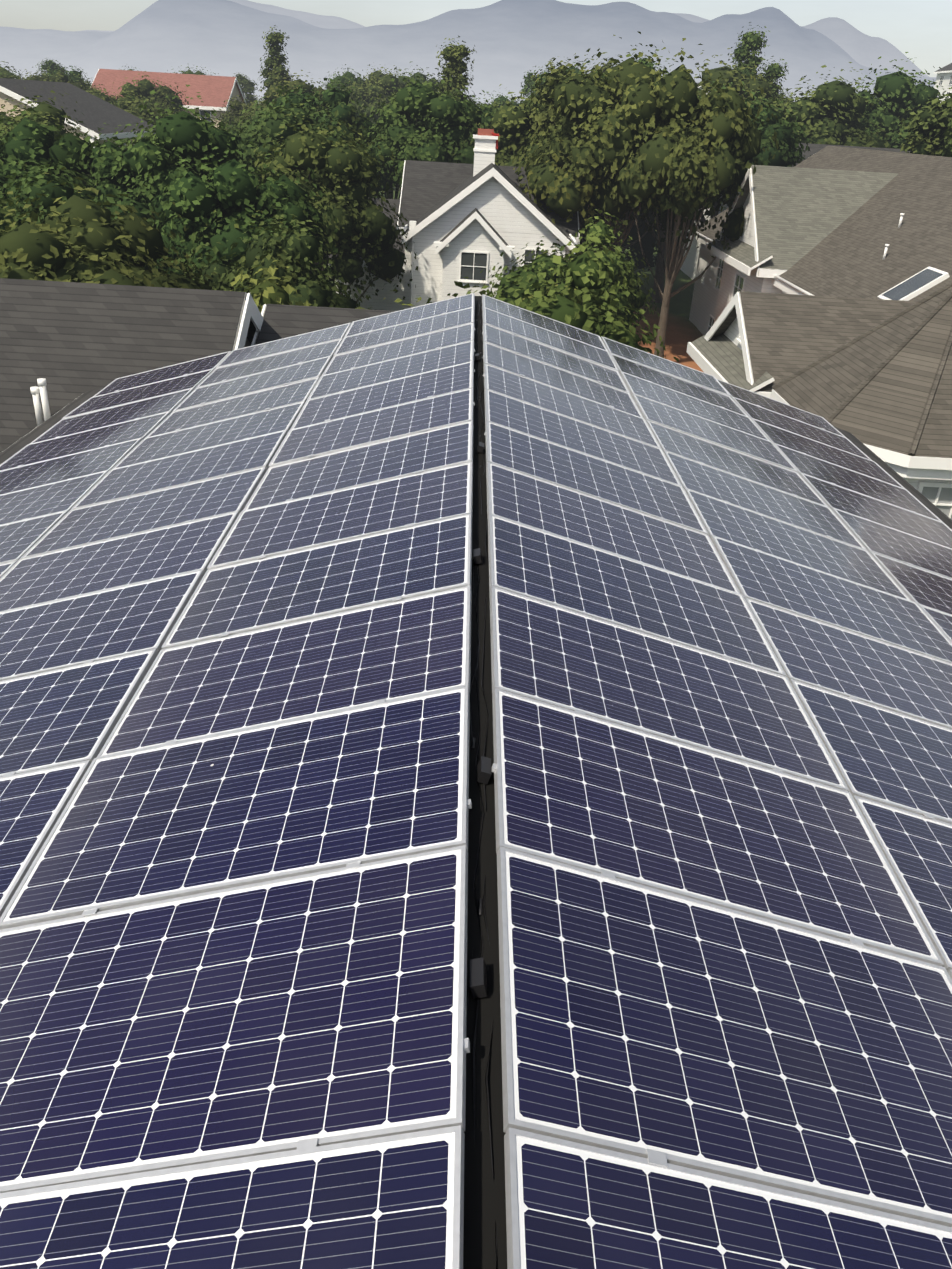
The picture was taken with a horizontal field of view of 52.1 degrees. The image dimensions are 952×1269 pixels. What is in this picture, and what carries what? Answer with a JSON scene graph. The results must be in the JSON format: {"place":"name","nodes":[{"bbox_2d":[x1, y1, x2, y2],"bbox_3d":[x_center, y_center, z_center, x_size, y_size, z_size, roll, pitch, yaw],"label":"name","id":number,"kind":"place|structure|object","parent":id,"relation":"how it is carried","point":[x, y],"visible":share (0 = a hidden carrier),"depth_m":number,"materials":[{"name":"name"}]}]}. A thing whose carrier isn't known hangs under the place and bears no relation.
{"place":"outdoors","nodes":[
{"label":"outdoors","id":0,"kind":"place"},
{"bbox_2d":[0,0,935,104],"bbox_3d":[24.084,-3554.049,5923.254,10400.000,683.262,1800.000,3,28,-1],"label":"mountain ridge","id":1,"kind":"structure","parent":0,"point":[512,41],"depth_m":5667.92,"materials":[{"name":"grey stone"}]},
{"bbox_2d":[0,296,951,1268],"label":"roof","id":2,"kind":"structure","parent":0,"point":[484,1202],"depth_m":3.07,"materials":[{"name":"grey"}]},
{"bbox_2d":[0,278,394,452],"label":"wing roof","id":3,"kind":"structure","parent":2,"relation":"attached to","point":[69,342],"depth_m":14.85,"materials":[{"name":"grey"}]},
{"bbox_2d":[30,378,50,425],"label":"vent pipes","id":4,"kind":"object","parent":3,"relation":"on","point":[42,384],"visible":0.81,"depth_m":13.54,"materials":[{"name":"white plastic"}]},
{"bbox_2d":[0,293,951,1268],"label":"solar array","id":5,"kind":"object","parent":2,"relation":"on","point":[234,735],"visible":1,"depth_m":3.73,"materials":[{"name":"glass"}]},
{"bbox_2d":[464,301,496,1268],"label":"ridge cables","id":6,"kind":"object","parent":2,"relation":"on","point":[481,907],"visible":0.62,"depth_m":3.19,"materials":[{"name":"black plastic"}]},
{"bbox_2d":[0,0,951,76],"label":"sky","id":7,"kind":"structure","parent":0,"point":[922,29],"materials":[{"name":"white"}]},
{"bbox_2d":[258,99,702,371],"bbox_3d":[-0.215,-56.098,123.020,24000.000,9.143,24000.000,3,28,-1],"label":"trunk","id":8,"kind":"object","parent":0,"point":[682,330],"depth_m":59.49,"materials":[{"name":"brown wood"}]},
{"bbox_2d":[0,61,37,79],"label":"round tree","id":9,"kind":"object","parent":8,"relation":"on","point":[6,73],"visible":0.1,"depth_m":120.75,"materials":[{"name":"green plant"}]},
{"bbox_2d":[0,86,92,179],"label":"round tree","id":10,"kind":"object","parent":8,"relation":"on","point":[43,110],"visible":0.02,"depth_m":55.93,"materials":[{"name":"green plant"}]},
{"bbox_2d":[0,106,97,186],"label":"round tree","id":11,"kind":"object","parent":8,"relation":"on","point":[56,129],"visible":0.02,"depth_m":48.41,"materials":[{"name":"green plant"}]},
{"bbox_2d":[37,59,69,75],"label":"cone tree","id":12,"kind":"object","parent":8,"relation":"on","point":[51,64],"visible":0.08,"depth_m":166.82,"materials":[{"name":"green plant"}]},
{"bbox_2d":[18,67,92,89],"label":"round tree","id":13,"kind":"object","parent":8,"relation":"on","point":[59,77],"visible":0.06,"depth_m":115.22,"materials":[{"name":"green plant"}]},
{"bbox_2d":[0,97,111,209],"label":"round tree","id":14,"kind":"object","parent":8,"relation":"on","point":[27,140],"visible":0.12,"depth_m":39.32,"materials":[{"name":"green plant"}]},
{"bbox_2d":[37,67,91,88],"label":"round tree","id":15,"kind":"object","parent":8,"relation":"on","point":[75,79],"depth_m":130.22,"materials":[{"name":"green plant"}]},
{"bbox_2d":[47,65,92,85],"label":"round tree","id":16,"kind":"object","parent":8,"relation":"on","point":[75,72],"visible":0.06,"depth_m":134.28,"materials":[{"name":"green plant"}]},
{"bbox_2d":[0,78,155,149],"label":"house","id":17,"kind":"structure","parent":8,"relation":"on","point":[97,112],"depth_m":70.48,"materials":[{"name":"grey"}]},
{"bbox_2d":[0,158,158,269],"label":"round tree","id":18,"kind":"object","parent":8,"relation":"on","point":[31,190],"visible":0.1,"depth_m":30.93,"materials":[{"name":"green plant"}]},
{"bbox_2d":[81,82,129,105],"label":"round tree","id":19,"kind":"object","parent":8,"relation":"on","point":[94,91],"visible":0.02,"depth_m":104.23,"materials":[{"name":"green plant"}]},
{"bbox_2d":[0,167,219,289],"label":"round tree","id":20,"kind":"object","parent":8,"relation":"on","point":[75,238],"visible":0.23,"depth_m":27.82,"materials":[{"name":"green plant"}]},
{"bbox_2d":[110,91,163,114],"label":"round tree","id":21,"kind":"object","parent":8,"relation":"on","point":[134,99],"depth_m":98.09,"materials":[{"name":"green plant"}]},
{"bbox_2d":[111,91,175,124],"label":"round tree","id":22,"kind":"object","parent":8,"relation":"on","point":[127,104],"visible":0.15,"depth_m":88.49,"materials":[{"name":"green plant"}]},
{"bbox_2d":[112,71,190,113],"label":"round tree","id":23,"kind":"object","parent":8,"relation":"on","point":[145,87],"visible":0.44,"depth_m":111.75,"materials":[{"name":"green plant"}]},
{"bbox_2d":[73,85,262,269],"bbox_3d":[-12.957,-17.459,43.376,9.273,12.339,9.597,-13,32,-28],"label":"round tree","id":24,"kind":"object","parent":8,"relation":"on","point":[124,170],"visible":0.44,"depth_m":39.30,"materials":[{"name":"green plant"}]},
{"bbox_2d":[91,69,246,127],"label":"red roof house","id":25,"kind":"structure","parent":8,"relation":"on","point":[215,92],"depth_m":124.93,"materials":[{"name":"red tile"}]},
{"bbox_2d":[127,96,235,174],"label":"round tree","id":26,"kind":"object","parent":8,"relation":"on","point":[151,133],"depth_m":50.81,"materials":[{"name":"green plant"}]},
{"bbox_2d":[165,65,218,74],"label":"round tree","id":27,"kind":"object","parent":8,"relation":"on","point":[189,71],"depth_m":152.68,"materials":[{"name":"green plant"}]},
{"bbox_2d":[188,66,207,74],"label":"round tree","id":28,"kind":"object","parent":8,"relation":"on","point":[200,73],"depth_m":178.50,"materials":[{"name":"green plant"}]},
{"bbox_2d":[171,103,231,130],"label":"round tree","id":29,"kind":"object","parent":8,"relation":"on","point":[200,117],"depth_m":80.09,"materials":[{"name":"green plant"}]},
{"bbox_2d":[215,94,259,128],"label":"round tree","id":30,"kind":"object","parent":8,"relation":"on","point":[237,105],"visible":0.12,"depth_m":107.13,"materials":[{"name":"green plant"}]},
{"bbox_2d":[218,112,259,136],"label":"round tree","id":31,"kind":"object","parent":8,"relation":"on","point":[234,133],"visible":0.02,"depth_m":68.96,"materials":[{"name":"green plant"}]},
{"bbox_2d":[225,107,263,132],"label":"round tree","id":32,"kind":"object","parent":8,"relation":"on","point":[238,128],"visible":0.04,"depth_m":88.61,"materials":[{"name":"green plant"}]},
{"bbox_2d":[233,72,257,104],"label":"cone tree","id":33,"kind":"object","parent":8,"relation":"on","point":[248,87],"visible":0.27,"depth_m":176.86,"materials":[{"name":"green plant"}]},
{"bbox_2d":[143,137,350,294],"bbox_3d":[-8.705,-13.393,38.577,7.634,11.334,8.297,27,36,36],"label":"round tree","id":34,"kind":"object","parent":8,"relation":"on","point":[209,213],"visible":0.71,"depth_m":35.18,"materials":[{"name":"green plant"}]},
{"bbox_2d":[258,25,291,101],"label":"poplar tree","id":35,"kind":"object","parent":8,"relation":"on","point":[274,64],"visible":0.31,"depth_m":115.86,"materials":[{"name":"green plant"}]},
{"bbox_2d":[181,210,371,308],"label":"round tree","id":36,"kind":"object","parent":8,"relation":"on","point":[296,251],"visible":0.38,"depth_m":30.22,"materials":[{"name":"green plant"}]},
{"bbox_2d":[234,70,338,121],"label":"round tree","id":37,"kind":"object","parent":8,"relation":"on","point":[270,92],"visible":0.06,"depth_m":99.88,"materials":[{"name":"green plant"}]},
{"bbox_2d":[230,260,364,312],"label":"tree","id":38,"kind":"object","parent":8,"relation":"on","point":[263,292],"visible":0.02,"depth_m":25.30,"materials":[{"name":"green plant"}]},
{"bbox_2d":[226,92,380,197],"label":"round tree","id":39,"kind":"object","parent":8,"relation":"on","point":[266,128],"visible":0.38,"depth_m":48.11,"materials":[{"name":"green plant"}]},
{"bbox_2d":[243,78,388,263],"bbox_3d":[-10.533,-30.880,66.295,10.034,12.463,11.161,4,28,0],"label":"round tree","id":40,"kind":"object","parent":8,"relation":"on","point":[335,101],"visible":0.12,"depth_m":63.08,"materials":[{"name":"green plant"}]},
{"bbox_2d":[248,104,417,302],"bbox_3d":[-6.497,-17.301,44.155,7.706,11.807,8.121,15,30,20],"label":"round tree","id":41,"kind":"object","parent":8,"relation":"on","point":[369,233],"visible":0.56,"depth_m":41.58,"materials":[{"name":"green plant"}]},
{"bbox_2d":[320,64,369,89],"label":"round tree","id":42,"kind":"object","parent":8,"relation":"on","point":[347,76],"visible":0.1,"depth_m":143.56,"materials":[{"name":"green plant"}]},
{"bbox_2d":[334,65,409,128],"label":"round tree","id":43,"kind":"object","parent":8,"relation":"on","point":[376,89],"visible":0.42,"depth_m":126.14,"materials":[{"name":"green plant"}]},
{"bbox_2d":[363,64,409,85],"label":"round tree","id":44,"kind":"object","parent":8,"relation":"on","point":[377,73],"visible":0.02,"depth_m":155.84,"materials":[{"name":"green plant"}]},
{"bbox_2d":[372,129,401,198],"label":"round tree","id":45,"kind":"object","parent":8,"relation":"on","point":[390,196],"visible":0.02,"depth_m":68.61,"materials":[{"name":"green plant"}]},
{"bbox_2d":[367,289,428,309],"bbox_3d":[-1.234,-9.583,37.522,8.873,6.995,6.588,16,30,21],"label":"shrub","id":46,"kind":"object","parent":8,"relation":"on","point":[397,300],"depth_m":35.56,"materials":[{"name":"green plant"}]},
{"bbox_2d":[381,81,431,130],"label":"round tree","id":47,"kind":"object","parent":8,"relation":"on","point":[392,97],"depth_m":103.91,"materials":[{"name":"green plant"}]},
{"bbox_2d":[388,73,439,124],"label":"round tree","id":48,"kind":"object","parent":8,"relation":"on","point":[434,89],"depth_m":97.36,"materials":[{"name":"green plant"}]},
{"bbox_2d":[389,65,443,92],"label":"round tree","id":49,"kind":"object","parent":8,"relation":"on","point":[421,75],"visible":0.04,"depth_m":149.23,"materials":[{"name":"green plant"}]},
{"bbox_2d":[358,62,496,197],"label":"round tree","id":50,"kind":"object","parent":8,"relation":"on","point":[440,133],"visible":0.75,"depth_m":58.13,"materials":[{"name":"green plant"}]},
{"bbox_2d":[328,128,579,310],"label":"house","id":51,"kind":"structure","parent":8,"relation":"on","point":[471,222],"depth_m":44.74,"materials":[{"name":"grey"}]},
{"bbox_2d":[432,36,477,132],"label":"poplar tree","id":52,"kind":"object","parent":8,"relation":"on","point":[455,68],"visible":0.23,"depth_m":81.86,"materials":[{"name":"green plant"}]},
{"bbox_2d":[459,92,517,140],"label":"round tree","id":53,"kind":"object","parent":8,"relation":"on","point":[488,119],"depth_m":70.02,"materials":[{"name":"green plant"}]},
{"bbox_2d":[478,99,518,110],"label":"round tree","id":54,"kind":"object","parent":8,"relation":"on","point":[498,103],"depth_m":125.43,"materials":[{"name":"green plant"}]},
{"bbox_2d":[485,90,522,108],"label":"round tree","id":55,"kind":"object","parent":8,"relation":"on","point":[502,98],"visible":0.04,"depth_m":136.58,"materials":[{"name":"green plant"}]},
{"bbox_2d":[464,78,550,165],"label":"round tree","id":56,"kind":"object","parent":8,"relation":"on","point":[510,123],"visible":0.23,"depth_m":56.34,"materials":[{"name":"green plant"}]},
{"bbox_2d":[519,70,537,97],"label":"cone tree","id":57,"kind":"object","parent":8,"relation":"on","point":[527,87],"visible":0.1,"depth_m":150.97,"materials":[{"name":"green plant"}]},
{"bbox_2d":[426,231,665,358],"bbox_3d":[2.125,-7.430,31.308,7.908,10.480,8.863,-4,29,-14],"label":"bush","id":58,"kind":"object","parent":8,"relation":"on","point":[587,273],"visible":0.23,"depth_m":28.45,"materials":[{"name":"green plant"}]},
{"bbox_2d":[516,55,586,110],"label":"round tree","id":59,"kind":"object","parent":8,"relation":"on","point":[571,68],"depth_m":127.50,"materials":[{"name":"green plant"}]},
{"bbox_2d":[500,56,613,255],"bbox_3d":[4.619,-24.860,55.461,7.695,13.853,8.155,-5,29,-16],"label":"round tree","id":60,"kind":"object","parent":8,"relation":"on","point":[556,74],"visible":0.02,"depth_m":52.06,"materials":[{"name":"green plant"}]},
{"bbox_2d":[478,209,656,343],"bbox_3d":[4.162,-13.576,42.222,7.287,8.974,6.552,13,30,18],"label":"bush","id":61,"kind":"object","parent":8,"relation":"on","point":[633,295],"visible":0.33,"depth_m":40.27,"materials":[{"name":"green plant"}]},
{"bbox_2d":[522,287,623,323],"bbox_3d":[1.562,-8.407,34.840,7.641,8.391,10.951,0,28,-7],"label":"shrub","id":62,"kind":"object","parent":8,"relation":"on","point":[552,296],"depth_m":32.81,"materials":[{"name":"green plant"}]},
{"bbox_2d":[530,77,656,249],"bbox_3d":[7.623,-24.152,55.267,9.788,13.114,9.592,-20,36,-37],"label":"round tree","id":63,"kind":"object","parent":8,"relation":"on","point":[553,135],"visible":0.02,"depth_m":53.00,"materials":[{"name":"green plant"}]},
{"bbox_2d":[583,60,616,75],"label":"cone tree","id":64,"kind":"object","parent":8,"relation":"on","point":[607,65],"visible":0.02,"depth_m":115.01,"materials":[{"name":"green plant"}]},
{"bbox_2d":[578,54,622,76],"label":"round tree","id":65,"kind":"object","parent":8,"relation":"on","point":[588,61],"depth_m":69.70,"materials":[{"name":"green plant"}]},
{"bbox_2d":[513,31,708,254],"bbox_3d":[5.953,-21.944,49.441,10.434,15.235,10.147,27,36,36],"label":"round tree","id":66,"kind":"object","parent":8,"relation":"on","point":[573,159],"visible":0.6,"depth_m":46.45,"materials":[{"name":"green plant"}]},
{"bbox_2d":[591,328,678,361],"bbox_3d":[2.659,-3.542,26.411,9.087,8.927,6.877,-3,29,-12],"label":"shrub","id":67,"kind":"object","parent":8,"relation":"on","point":[644,331],"depth_m":25.73,"materials":[{"name":"green plant"}]},
{"bbox_2d":[619,50,687,275],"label":"cone tree","id":68,"kind":"object","parent":8,"relation":"on","point":[648,240],"visible":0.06,"depth_m":66.27,"materials":[{"name":"green plant"}]},
{"bbox_2d":[611,49,703,251],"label":"round tree","id":69,"kind":"object","parent":8,"relation":"on","point":[645,233],"depth_m":60.68,"materials":[{"name":"green plant"}]},
{"bbox_2d":[640,89,702,302],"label":"round tree","id":70,"kind":"object","parent":8,"relation":"on","point":[659,276],"depth_m":63.95,"materials":[{"name":"brown plant"}]},
{"bbox_2d":[582,38,778,356],"bbox_3d":[9.767,-19.599,46.526,8.792,14.961,8.164,-2,29,-11],"label":"round tree","id":71,"kind":"object","parent":8,"relation":"on","point":[693,157],"visible":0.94,"depth_m":43.20,"materials":[{"name":"green plant"}]},
{"bbox_2d":[693,48,787,103],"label":"round tree","id":72,"kind":"object","parent":8,"relation":"on","point":[726,72],"visible":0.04,"depth_m":84.43,"materials":[{"name":"green plant"}]},
{"bbox_2d":[728,22,769,79],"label":"poplar tree","id":73,"kind":"object","parent":8,"relation":"on","point":[751,43],"visible":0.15,"depth_m":93.77,"materials":[{"name":"green plant"}]},
{"bbox_2d":[693,79,810,226],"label":"round tree","id":74,"kind":"object","parent":8,"relation":"on","point":[788,150],"visible":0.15,"depth_m":59.95,"materials":[{"name":"green plant"}]},
{"bbox_2d":[757,56,788,106],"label":"tree","id":75,"kind":"object","parent":8,"relation":"on","point":[776,69],"visible":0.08,"depth_m":97.25,"materials":[{"name":"green plant"}]},
{"bbox_2d":[777,83,796,107],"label":"round tree","id":76,"kind":"object","parent":8,"relation":"on","point":[786,97],"visible":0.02,"depth_m":147.99,"materials":[{"name":"green plant"}]},
{"bbox_2d":[680,143,909,279],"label":"house","id":77,"kind":"structure","parent":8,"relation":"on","point":[689,267],"depth_m":72.91,"materials":[{"name":"grey"}]},
{"bbox_2d":[687,146,951,519],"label":"building","id":78,"kind":"structure","parent":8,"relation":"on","point":[823,286],"depth_m":29.48,"materials":[{"name":"grey"}]},
{"bbox_2d":[746,62,901,147],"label":"round tree","id":79,"kind":"object","parent":8,"relation":"on","point":[825,112],"visible":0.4,"depth_m":75.52,"materials":[{"name":"green plant"}]},
{"bbox_2d":[844,52,943,148],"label":"round tree","id":80,"kind":"object","parent":8,"relation":"on","point":[899,92],"visible":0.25,"depth_m":78.89,"materials":[{"name":"green plant"}]},
{"bbox_2d":[897,87,951,156],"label":"round tree","id":81,"kind":"object","parent":8,"relation":"on","point":[929,126],"visible":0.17,"depth_m":57.47,"materials":[{"name":"green plant"}]},
{"bbox_2d":[934,63,951,102],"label":"house","id":82,"kind":"structure","parent":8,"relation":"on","point":[944,73],"depth_m":201.25,"materials":[{"name":"grey"}]},
{"bbox_2d":[934,121,951,156],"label":"round tree","id":83,"kind":"object","parent":8,"relation":"on","point":[950,147],"visible":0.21,"depth_m":55.74,"materials":[{"name":"green plant"}]},
{"bbox_2d":[83,0,935,77],"bbox_3d":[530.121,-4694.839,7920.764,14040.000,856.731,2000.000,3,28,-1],"label":"mountain ridge","id":84,"kind":"structure","parent":0,"point":[858,46],"depth_m":7877.17,"materials":[{"name":"grey stone"}]}
]}

